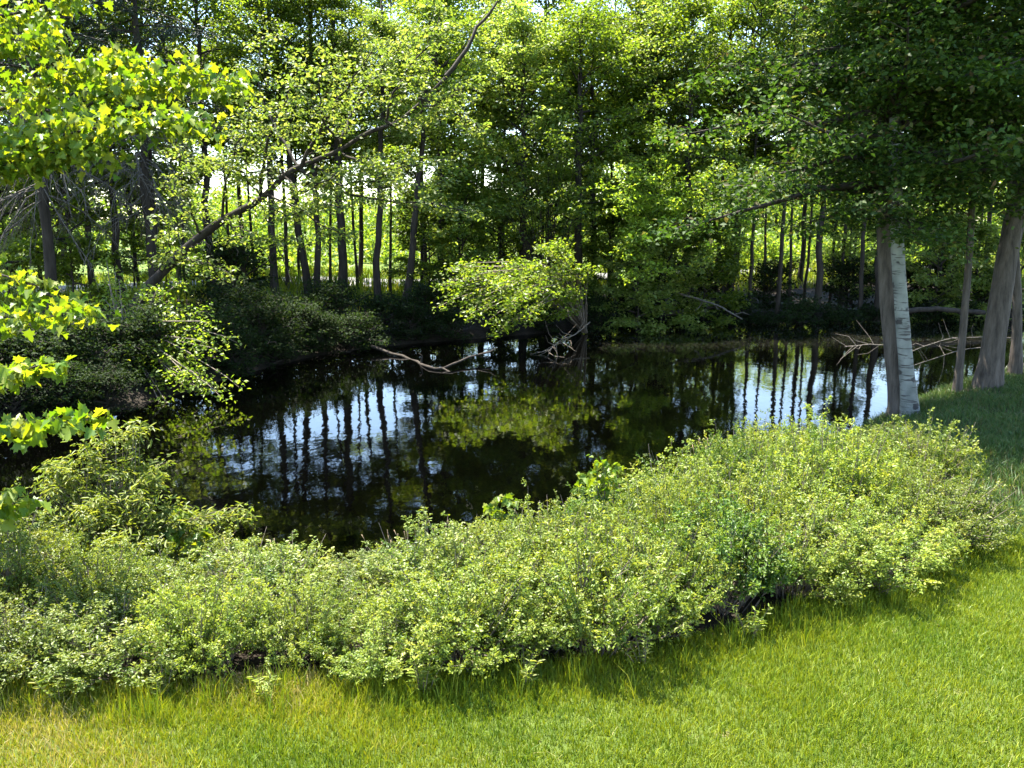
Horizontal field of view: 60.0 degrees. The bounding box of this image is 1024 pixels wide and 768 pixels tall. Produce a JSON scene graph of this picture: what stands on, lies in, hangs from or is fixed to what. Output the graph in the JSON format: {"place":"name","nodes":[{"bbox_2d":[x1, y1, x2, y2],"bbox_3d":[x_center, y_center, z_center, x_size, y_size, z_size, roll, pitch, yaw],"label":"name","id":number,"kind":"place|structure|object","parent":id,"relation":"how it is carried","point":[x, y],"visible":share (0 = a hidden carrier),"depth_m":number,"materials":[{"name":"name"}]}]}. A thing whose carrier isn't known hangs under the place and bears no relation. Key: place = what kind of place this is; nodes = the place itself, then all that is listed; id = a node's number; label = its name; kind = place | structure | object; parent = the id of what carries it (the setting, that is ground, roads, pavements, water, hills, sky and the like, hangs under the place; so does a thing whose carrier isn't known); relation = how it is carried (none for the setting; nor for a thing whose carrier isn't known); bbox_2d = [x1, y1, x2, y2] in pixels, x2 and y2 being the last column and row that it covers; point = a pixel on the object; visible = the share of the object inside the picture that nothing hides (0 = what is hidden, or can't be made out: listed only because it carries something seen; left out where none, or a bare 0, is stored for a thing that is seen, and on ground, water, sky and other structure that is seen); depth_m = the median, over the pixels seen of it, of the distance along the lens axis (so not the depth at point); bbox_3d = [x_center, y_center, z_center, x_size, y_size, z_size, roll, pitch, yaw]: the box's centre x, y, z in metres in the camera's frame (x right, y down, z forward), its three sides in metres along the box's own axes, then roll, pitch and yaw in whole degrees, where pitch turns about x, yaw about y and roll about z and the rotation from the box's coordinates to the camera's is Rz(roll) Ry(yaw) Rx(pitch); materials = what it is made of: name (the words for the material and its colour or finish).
{"place":"outdoors","nodes":[
{"label":"outdoors","id":0,"kind":"place"},
{"bbox_2d":[0,0,1019,220],"label":"sky","id":1,"kind":"structure","parent":0,"point":[216,182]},
{"bbox_2d":[0,315,1023,575],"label":"water","id":2,"kind":"structure","parent":0,"point":[342,451],"depth_m":16.87,"materials":[{"name":"black liquid"}]},
{"bbox_2d":[0,526,1023,767],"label":"lawn grass","id":3,"kind":"structure","parent":0,"point":[938,601],"depth_m":5.88,"materials":[{"name":"plant"}]},
{"bbox_2d":[0,221,1023,767],"bbox_3d":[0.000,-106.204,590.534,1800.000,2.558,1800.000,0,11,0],"label":"ground","id":4,"kind":"structure","parent":0,"point":[476,329],"depth_m":6.25,"materials":[{"name":"plant"}]},
{"bbox_2d":[0,365,71,422],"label":"brush","id":5,"kind":"object","parent":4,"relation":"on","point":[13,403],"visible":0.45,"depth_m":15.98,"materials":[{"name":"green plant"}]},
{"bbox_2d":[0,116,75,301],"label":"sapling","id":6,"kind":"object","parent":4,"relation":"on","point":[15,263],"visible":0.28,"depth_m":25.04,"materials":[{"name":"green plant"}]},
{"bbox_2d":[0,476,98,616],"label":"shrub","id":7,"kind":"object","parent":4,"relation":"on","point":[21,539],"visible":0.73,"depth_m":7.18,"materials":[{"name":"green plant"}]},
{"bbox_2d":[0,324,101,408],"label":"brush","id":8,"kind":"object","parent":4,"relation":"on","point":[28,351],"visible":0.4,"depth_m":16.89,"materials":[{"name":"green plant"}]},
{"bbox_2d":[0,577,118,688],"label":"shrub","id":9,"kind":"object","parent":4,"relation":"on","point":[9,627],"visible":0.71,"depth_m":6.25,"materials":[{"name":"green plant"}]},
{"bbox_2d":[17,355,103,421],"bbox_3d":[-8.448,0.070,16.479,1.469,1.259,1.671,-7,13,-35],"label":"brush","id":10,"kind":"object","parent":4,"relation":"on","point":[76,376],"visible":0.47,"depth_m":16.42,"materials":[{"name":"green plant"}]},
{"bbox_2d":[0,112,127,303],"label":"sapling","id":11,"kind":"object","parent":4,"relation":"on","point":[84,241],"visible":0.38,"depth_m":24.46,"materials":[{"name":"green plant"}]},
{"bbox_2d":[29,306,135,393],"bbox_3d":[-8.759,-0.658,17.867,2.019,1.731,2.298,-9,14,-41],"label":"brush","id":12,"kind":"object","parent":4,"relation":"on","point":[84,332],"visible":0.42,"depth_m":17.66,"materials":[{"name":"green plant"}]},
{"bbox_2d":[0,0,172,303],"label":"tree","id":13,"kind":"object","parent":4,"relation":"on","point":[88,229],"visible":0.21,"depth_m":24.83,"materials":[{"name":"green plant"}]},
{"bbox_2d":[0,0,173,316],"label":"conifer","id":14,"kind":"object","parent":4,"relation":"on","point":[45,212],"visible":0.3,"depth_m":22.46,"materials":[{"name":"green plant"}]},
{"bbox_2d":[5,529,172,624],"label":"shrub","id":15,"kind":"object","parent":4,"relation":"on","point":[92,578],"visible":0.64,"depth_m":7.01,"materials":[{"name":"green plant"}]},
{"bbox_2d":[22,0,186,301],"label":"tree","id":16,"kind":"object","parent":4,"relation":"on","point":[116,240],"visible":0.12,"depth_m":25.46,"materials":[{"name":"green plant"}]},
{"bbox_2d":[63,358,148,415],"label":"brush","id":17,"kind":"object","parent":4,"relation":"on","point":[112,377],"visible":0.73,"depth_m":17.16,"materials":[{"name":"green plant"}]},
{"bbox_2d":[1,558,219,693],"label":"shrub","id":18,"kind":"object","parent":4,"relation":"on","point":[101,651],"visible":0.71,"depth_m":6.13,"materials":[{"name":"green plant"}]},
{"bbox_2d":[73,313,174,385],"bbox_3d":[-8.510,-0.637,18.861,2.564,1.910,2.663,0,11,0],"label":"brush","id":19,"kind":"object","parent":4,"relation":"on","point":[122,332],"visible":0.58,"depth_m":18.70,"materials":[{"name":"green plant"}]},
{"bbox_2d":[39,0,214,296],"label":"tree","id":20,"kind":"object","parent":4,"relation":"on","point":[84,53],"visible":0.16,"depth_m":26.78,"materials":[{"name":"green plant"}]},
{"bbox_2d":[80,149,178,288],"bbox_3d":[-13.099,-5.727,30.617,3.258,5.249,3.199,0,11,0],"label":"sapling","id":21,"kind":"object","parent":4,"relation":"on","point":[129,271],"visible":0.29,"depth_m":30.20,"materials":[{"name":"green plant"}]},
{"bbox_2d":[0,0,259,532],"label":"maple tree","id":22,"kind":"object","parent":4,"relation":"on","point":[32,147],"visible":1,"depth_m":9.97,"materials":[{"name":"green plant"}]},
{"bbox_2d":[6,0,254,309],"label":"conifer","id":23,"kind":"object","parent":4,"relation":"on","point":[144,170],"visible":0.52,"depth_m":24.03,"materials":[{"name":"green plant"}]},
{"bbox_2d":[9,416,261,607],"bbox_3d":[-3.670,1.280,8.164,2.488,1.801,1.586,0,11,0],"label":"willow shrub","id":24,"kind":"object","parent":4,"relation":"on","point":[107,517],"visible":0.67,"depth_m":8.37,"materials":[{"name":"green plant"}]},
{"bbox_2d":[69,255,250,403],"bbox_3d":[-7.793,-1.129,19.345,5.640,3.244,2.179,9,14,40],"label":"bank bush","id":25,"kind":"object","parent":4,"relation":"on","point":[162,360],"visible":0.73,"depth_m":18.92,"materials":[{"name":"green plant"}]},
{"bbox_2d":[112,299,218,383],"bbox_3d":[-7.736,-0.959,19.448,2.506,1.889,2.203,9,14,40],"label":"brush","id":26,"kind":"object","parent":4,"relation":"on","point":[147,314],"visible":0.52,"depth_m":19.14,"materials":[{"name":"green plant"}]},
{"bbox_2d":[99,536,263,641],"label":"shrub","id":27,"kind":"object","parent":4,"relation":"on","point":[163,569],"visible":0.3,"depth_m":7.03,"materials":[{"name":"green plant"}]},
{"bbox_2d":[121,556,281,679],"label":"shrub","id":28,"kind":"object","parent":4,"relation":"on","point":[222,632],"visible":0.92,"depth_m":6.27,"materials":[{"name":"green plant"}]},
{"bbox_2d":[148,0,270,289],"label":"tree","id":29,"kind":"object","parent":4,"relation":"on","point":[200,52],"visible":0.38,"depth_m":28.03,"materials":[{"name":"green plant"}]},
{"bbox_2d":[167,298,257,376],"bbox_3d":[-7.472,-1.059,21.391,2.708,1.993,2.842,0,11,0],"label":"brush","id":30,"kind":"object","parent":4,"relation":"on","point":[232,321],"visible":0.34,"depth_m":21.28,"materials":[{"name":"green plant"}]},
{"bbox_2d":[170,232,290,310],"bbox_3d":[-8.200,-3.237,26.263,3.252,2.518,3.121,0,11,0],"label":"brush","id":31,"kind":"object","parent":4,"relation":"on","point":[229,256],"visible":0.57,"depth_m":26.07,"materials":[{"name":"green plant"}]},
{"bbox_2d":[201,324,269,377],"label":"brush","id":32,"kind":"object","parent":4,"relation":"on","point":[235,351],"visible":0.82,"depth_m":21.12,"materials":[{"name":"green plant"}]},
{"bbox_2d":[203,277,298,345],"bbox_3d":[-7.380,-1.938,24.101,2.203,1.889,2.506,10,14,43],"label":"brush","id":33,"kind":"object","parent":4,"relation":"on","point":[233,295],"visible":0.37,"depth_m":23.86,"materials":[{"name":"green plant"}]},
{"bbox_2d":[156,526,348,631],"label":"shrub","id":34,"kind":"object","parent":4,"relation":"on","point":[309,561],"visible":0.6,"depth_m":7.38,"materials":[{"name":"green plant"}]},
{"bbox_2d":[188,0,339,295],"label":"tree","id":35,"kind":"object","parent":4,"relation":"on","point":[251,15],"visible":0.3,"depth_m":28.27,"materials":[{"name":"green plant"}]},
{"bbox_2d":[216,295,311,360],"bbox_3d":[-6.479,-1.331,22.965,2.667,1.993,2.848,0,11,0],"label":"brush","id":36,"kind":"object","parent":4,"relation":"on","point":[269,314],"visible":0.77,"depth_m":22.73,"materials":[{"name":"green plant"}]},
{"bbox_2d":[200,0,343,296],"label":"tree","id":37,"kind":"object","parent":4,"relation":"on","point":[303,256],"visible":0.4,"depth_m":28.37,"materials":[{"name":"green plant"}]},
{"bbox_2d":[221,565,375,676],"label":"shrub","id":38,"kind":"object","parent":4,"relation":"on","point":[295,622],"visible":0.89,"depth_m":6.42,"materials":[{"name":"green plant"}]},
{"bbox_2d":[267,298,338,352],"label":"brush","id":39,"kind":"object","parent":4,"relation":"on","point":[304,310],"visible":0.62,"depth_m":23.90,"materials":[{"name":"green plant"}]},
{"bbox_2d":[247,0,374,290],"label":"tree","id":40,"kind":"object","parent":4,"relation":"on","point":[317,263],"visible":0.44,"depth_m":27.98,"materials":[{"name":"green plant"}]},
{"bbox_2d":[123,0,516,326],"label":"leaning tree","id":41,"kind":"object","parent":4,"relation":"on","point":[169,264],"visible":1,"depth_m":19.62,"materials":[{"name":"green plant"}]},
{"bbox_2d":[261,0,401,308],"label":"tree","id":42,"kind":"object","parent":4,"relation":"on","point":[342,249],"visible":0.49,"depth_m":28.33,"materials":[{"name":"green plant"}]},
{"bbox_2d":[299,274,384,336],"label":"brush","id":43,"kind":"object","parent":4,"relation":"on","point":[332,292],"visible":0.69,"depth_m":26.32,"materials":[{"name":"green plant"}]},
{"bbox_2d":[315,308,390,353],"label":"brush","id":44,"kind":"object","parent":4,"relation":"on","point":[350,323],"visible":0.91,"depth_m":24.93,"materials":[{"name":"green plant"}]},
{"bbox_2d":[283,540,423,620],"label":"shrub","id":45,"kind":"object","parent":4,"relation":"on","point":[347,562],"visible":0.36,"depth_m":7.38,"materials":[{"name":"green plant"}]},
{"bbox_2d":[331,0,436,319],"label":"tree","id":46,"kind":"object","parent":4,"relation":"on","point":[382,27],"visible":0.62,"depth_m":27.68,"materials":[{"name":"green plant"}]},
{"bbox_2d":[308,580,467,685],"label":"shrub","id":47,"kind":"object","parent":4,"relation":"on","point":[367,658],"visible":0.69,"depth_m":6.20,"materials":[{"name":"green plant"}]},
{"bbox_2d":[380,174,465,308],"bbox_3d":[-2.965,-4.825,30.715,3.462,4.728,3.365,-9,14,-41],"label":"sapling","id":48,"kind":"object","parent":4,"relation":"on","point":[405,229],"visible":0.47,"depth_m":30.37,"materials":[{"name":"green plant"}]},
{"bbox_2d":[377,0,473,303],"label":"tree","id":49,"kind":"object","parent":4,"relation":"on","point":[423,148],"visible":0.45,"depth_m":28.03,"materials":[{"name":"green plant"}]},
{"bbox_2d":[351,507,502,610],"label":"shrub","id":50,"kind":"object","parent":4,"relation":"on","point":[394,570],"visible":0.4,"depth_m":7.30,"materials":[{"name":"green plant"}]},
{"bbox_2d":[351,0,512,312],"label":"tree","id":51,"kind":"object","parent":4,"relation":"on","point":[395,148],"visible":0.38,"depth_m":28.84,"materials":[{"name":"green plant"}]},
{"bbox_2d":[415,155,501,310],"bbox_3d":[-1.656,-4.823,29.785,3.022,5.558,3.288,0,11,0],"label":"sapling","id":52,"kind":"object","parent":4,"relation":"on","point":[463,192],"visible":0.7,"depth_m":29.13,"materials":[{"name":"green plant"}]},
{"bbox_2d":[359,535,560,678],"bbox_3d":[-0.355,1.581,6.534,1.451,0.957,1.510,0,11,0],"label":"shrub","id":53,"kind":"object","parent":4,"relation":"on","point":[436,622],"visible":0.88,"depth_m":6.33,"materials":[{"name":"green plant"}]},
{"bbox_2d":[401,0,543,293],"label":"tree","id":54,"kind":"object","parent":4,"relation":"on","point":[490,79],"visible":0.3,"depth_m":31.33,"materials":[{"name":"green plant"}]},
{"bbox_2d":[414,499,577,600],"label":"shrub","id":55,"kind":"object","parent":4,"relation":"on","point":[471,541],"visible":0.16,"depth_m":7.39,"materials":[{"name":"green plant"}]},
{"bbox_2d":[451,178,544,305],"bbox_3d":[-0.607,-4.947,31.709,3.710,4.728,3.547,0,11,0],"label":"sapling","id":56,"kind":"object","parent":4,"relation":"on","point":[518,247],"visible":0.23,"depth_m":31.30,"materials":[{"name":"green plant"}]},
{"bbox_2d":[0,536,1023,738],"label":"tall grass","id":57,"kind":"structure","parent":4,"relation":"on","point":[190,706],"depth_m":6.04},
{"bbox_2d":[0,135,1023,279],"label":"woods","id":58,"kind":"object","parent":4,"relation":"on","point":[369,231],"visible":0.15,"depth_m":53.80,"materials":[{"name":"green plant"}]},
{"bbox_2d":[431,238,602,339],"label":"overhanging bush","id":59,"kind":"object","parent":4,"relation":"on","point":[566,303],"visible":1,"depth_m":25.22,"materials":[{"name":"green plant"}]},
{"bbox_2d":[448,0,593,314],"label":"tree","id":60,"kind":"object","parent":4,"relation":"on","point":[518,21],"visible":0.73,"depth_m":29.47,"materials":[{"name":"green plant"}]},
{"bbox_2d":[440,541,620,660],"bbox_3d":[0.112,1.606,6.742,1.384,0.831,1.308,0,11,0],"label":"shrub","id":61,"kind":"object","parent":4,"relation":"on","point":[557,636],"visible":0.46,"depth_m":6.45,"materials":[{"name":"green plant"}]},
{"bbox_2d":[456,477,609,598],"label":"shrub","id":62,"kind":"object","parent":4,"relation":"on","point":[524,532],"visible":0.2,"depth_m":7.60,"materials":[{"name":"green plant"}]},
{"bbox_2d":[464,115,614,322],"bbox_3d":[0.877,-5.192,28.525,4.843,6.774,2.709,0,11,0],"label":"tree","id":63,"kind":"object","parent":4,"relation":"on","point":[576,213],"visible":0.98,"depth_m":28.52,"materials":[{"name":"green plant"}]},
{"bbox_2d":[509,0,657,314],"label":"tree","id":64,"kind":"object","parent":4,"relation":"on","point":[593,96],"visible":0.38,"depth_m":30.50,"materials":[{"name":"green plant"}]},
{"bbox_2d":[520,0,671,289],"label":"tree","id":65,"kind":"object","parent":4,"relation":"on","point":[577,31],"visible":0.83,"depth_m":29.13,"materials":[{"name":"green plant"}]},
{"bbox_2d":[488,480,709,657],"bbox_3d":[0.637,1.406,6.828,1.688,1.250,1.678,7,13,34],"label":"shrub","id":66,"kind":"object","parent":4,"relation":"on","point":[622,615],"visible":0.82,"depth_m":6.54,"materials":[{"name":"green plant"}]},
{"bbox_2d":[569,198,649,324],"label":"sapling","id":67,"kind":"object","parent":4,"relation":"on","point":[611,219],"visible":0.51,"depth_m":30.75,"materials":[{"name":"green plant"}]},
{"bbox_2d":[589,215,678,335],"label":"sapling","id":68,"kind":"object","parent":4,"relation":"on","point":[638,294],"visible":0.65,"depth_m":29.16,"materials":[{"name":"green plant"}]},
{"bbox_2d":[589,112,702,304],"bbox_3d":[4.999,-5.436,29.520,2.911,6.898,6.645,7,12,33],"label":"tree","id":69,"kind":"object","parent":4,"relation":"on","point":[639,209],"visible":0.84,"depth_m":28.18,"materials":[{"name":"green plant"}]},
{"bbox_2d":[568,0,729,302],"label":"tree","id":70,"kind":"object","parent":4,"relation":"on","point":[631,19],"visible":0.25,"depth_m":31.53,"materials":[{"name":"green plant"}]},
{"bbox_2d":[577,497,743,634],"bbox_3d":[1.170,1.447,7.076,1.267,1.070,1.196,7,13,34],"label":"shrub","id":71,"kind":"object","parent":4,"relation":"on","point":[697,569],"visible":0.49,"depth_m":6.96,"materials":[{"name":"green plant"}]},
{"bbox_2d":[598,466,722,552],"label":"shrub","id":72,"kind":"object","parent":4,"relation":"on","point":[656,516],"visible":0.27,"depth_m":8.07,"materials":[{"name":"green plant"}]},
{"bbox_2d":[599,1,727,297],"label":"tree","id":73,"kind":"object","parent":4,"relation":"on","point":[657,73],"visible":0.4,"depth_m":30.71,"materials":[{"name":"green plant"}]},
{"bbox_2d":[621,205,719,330],"bbox_3d":[5.435,-3.601,30.513,3.351,5.104,3.632,4,11,19],"label":"sapling","id":74,"kind":"object","parent":4,"relation":"on","point":[675,245],"visible":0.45,"depth_m":29.89,"materials":[{"name":"green plant"}]},
{"bbox_2d":[619,436,738,515],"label":"shrub","id":75,"kind":"object","parent":4,"relation":"on","point":[659,479],"visible":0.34,"depth_m":9.49,"materials":[{"name":"green plant"}]},
{"bbox_2d":[607,0,775,318],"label":"tree","id":76,"kind":"object","parent":4,"relation":"on","point":[691,10],"visible":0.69,"depth_m":30.05,"materials":[{"name":"green plant"}]},
{"bbox_2d":[667,203,752,327],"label":"sapling","id":77,"kind":"object","parent":4,"relation":"on","point":[732,268],"visible":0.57,"depth_m":30.90,"materials":[{"name":"green plant"}]},
{"bbox_2d":[672,0,780,310],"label":"tree","id":78,"kind":"object","parent":4,"relation":"on","point":[746,14],"visible":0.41,"depth_m":31.70,"materials":[{"name":"green plant"}]},
{"bbox_2d":[646,485,806,617],"bbox_3d":[1.761,1.366,7.412,1.346,1.110,1.283,4,11,19],"label":"shrub","id":79,"kind":"object","parent":4,"relation":"on","point":[751,585],"visible":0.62,"depth_m":7.23,"materials":[{"name":"green plant"}]},
{"bbox_2d":[686,428,773,515],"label":"shrub","id":80,"kind":"object","parent":4,"relation":"on","point":[739,452],"visible":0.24,"depth_m":9.79,"materials":[{"name":"green plant"}]},
{"bbox_2d":[684,115,778,293],"bbox_3d":[7.882,-5.578,30.491,2.829,6.770,6.893,5,12,24],"label":"tree","id":81,"kind":"object","parent":4,"relation":"on","point":[724,232],"visible":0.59,"depth_m":28.88,"materials":[{"name":"green plant"}]},
{"bbox_2d":[664,434,803,564],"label":"shrub","id":82,"kind":"object","parent":4,"relation":"on","point":[749,505],"visible":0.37,"depth_m":8.43,"materials":[{"name":"green plant"}]},
{"bbox_2d":[695,0,831,320],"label":"tree","id":83,"kind":"object","parent":4,"relation":"on","point":[781,42],"visible":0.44,"depth_m":31.12,"materials":[{"name":"green plant"}]},
{"bbox_2d":[715,408,820,494],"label":"shrub","id":84,"kind":"object","parent":4,"relation":"on","point":[756,449],"visible":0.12,"depth_m":10.13,"materials":[{"name":"green plant"}]},
{"bbox_2d":[736,256,808,313],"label":"brush","id":85,"kind":"object","parent":4,"relation":"on","point":[771,272],"visible":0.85,"depth_m":34.05,"materials":[{"name":"green plant"}]},
{"bbox_2d":[723,431,856,537],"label":"shrub","id":86,"kind":"object","parent":4,"relation":"on","point":[804,483],"visible":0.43,"depth_m":8.69,"materials":[{"name":"green plant"}]},
{"bbox_2d":[735,0,850,321],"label":"tree","id":87,"kind":"object","parent":4,"relation":"on","point":[781,250],"visible":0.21,"depth_m":30.78,"materials":[{"name":"green plant"}]},
{"bbox_2d":[709,477,882,606],"bbox_3d":[2.446,1.322,7.734,1.540,1.029,1.579,0,11,0],"label":"shrub","id":88,"kind":"object","parent":4,"relation":"on","point":[811,582],"visible":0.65,"depth_m":7.51,"materials":[{"name":"green plant"}]},
{"bbox_2d":[628,0,1023,417],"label":"birch tree","id":89,"kind":"object","parent":4,"relation":"on","point":[892,96],"visible":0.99,"depth_m":14.38,"materials":[{"name":"green plant"}]},
{"bbox_2d":[765,395,907,531],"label":"shrub","id":90,"kind":"object","parent":4,"relation":"on","point":[857,473],"visible":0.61,"depth_m":8.88,"materials":[{"name":"green plant"}]},
{"bbox_2d":[804,254,874,309],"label":"brush","id":91,"kind":"object","parent":4,"relation":"on","point":[846,268],"visible":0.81,"depth_m":34.02,"materials":[{"name":"green plant"}]},
{"bbox_2d":[814,193,876,308],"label":"sapling","id":92,"kind":"object","parent":4,"relation":"on","point":[847,247],"visible":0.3,"depth_m":34.12,"materials":[{"name":"green plant"}]},
{"bbox_2d":[764,486,955,593],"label":"shrub","id":93,"kind":"object","parent":4,"relation":"on","point":[869,570],"visible":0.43,"depth_m":7.63,"materials":[{"name":"green plant"}]},
{"bbox_2d":[813,436,959,512],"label":"shrub","id":94,"kind":"object","parent":4,"relation":"on","point":[915,470],"visible":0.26,"depth_m":9.49,"materials":[{"name":"green plant"}]},
{"bbox_2d":[772,0,1023,393],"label":"slim tree","id":95,"kind":"object","parent":4,"relation":"on","point":[957,384],"visible":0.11,"depth_m":16.01,"materials":[{"name":"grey plant"}]},
{"bbox_2d":[828,471,973,575],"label":"shrub","id":96,"kind":"object","parent":4,"relation":"on","point":[916,523],"visible":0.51,"depth_m":8.18,"materials":[{"name":"green plant"}]},
{"bbox_2d":[805,0,1023,389],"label":"tree","id":97,"kind":"object","parent":4,"relation":"on","point":[990,371],"visible":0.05,"depth_m":16.87,"materials":[{"name":"grey plant"}]},
{"bbox_2d":[869,407,987,494],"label":"shrub","id":98,"kind":"object","parent":4,"relation":"on","point":[959,455],"visible":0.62,"depth_m":10.27,"materials":[{"name":"green plant"}]},
{"bbox_2d":[865,1,1023,374],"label":"pale tree","id":99,"kind":"object","parent":4,"relation":"on","point":[1015,364],"visible":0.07,"depth_m":18.42,"materials":[{"name":"grey plant"}]},
{"bbox_2d":[904,205,987,321],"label":"sapling","id":100,"kind":"object","parent":4,"relation":"on","point":[922,274],"visible":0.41,"depth_m":32.43,"materials":[{"name":"green plant"}]},
{"bbox_2d":[869,463,1023,552],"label":"shrub","id":101,"kind":"object","parent":4,"relation":"on","point":[955,507],"visible":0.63,"depth_m":8.66,"materials":[{"name":"green plant"}]},
{"bbox_2d":[0,257,1023,312],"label":"meadow grass","id":102,"kind":"structure","parent":0,"point":[297,284],"depth_m":32.78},
{"bbox_2d":[840,365,1023,542],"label":"rough grass","id":103,"kind":"structure","parent":0,"point":[1004,445],"depth_m":13.95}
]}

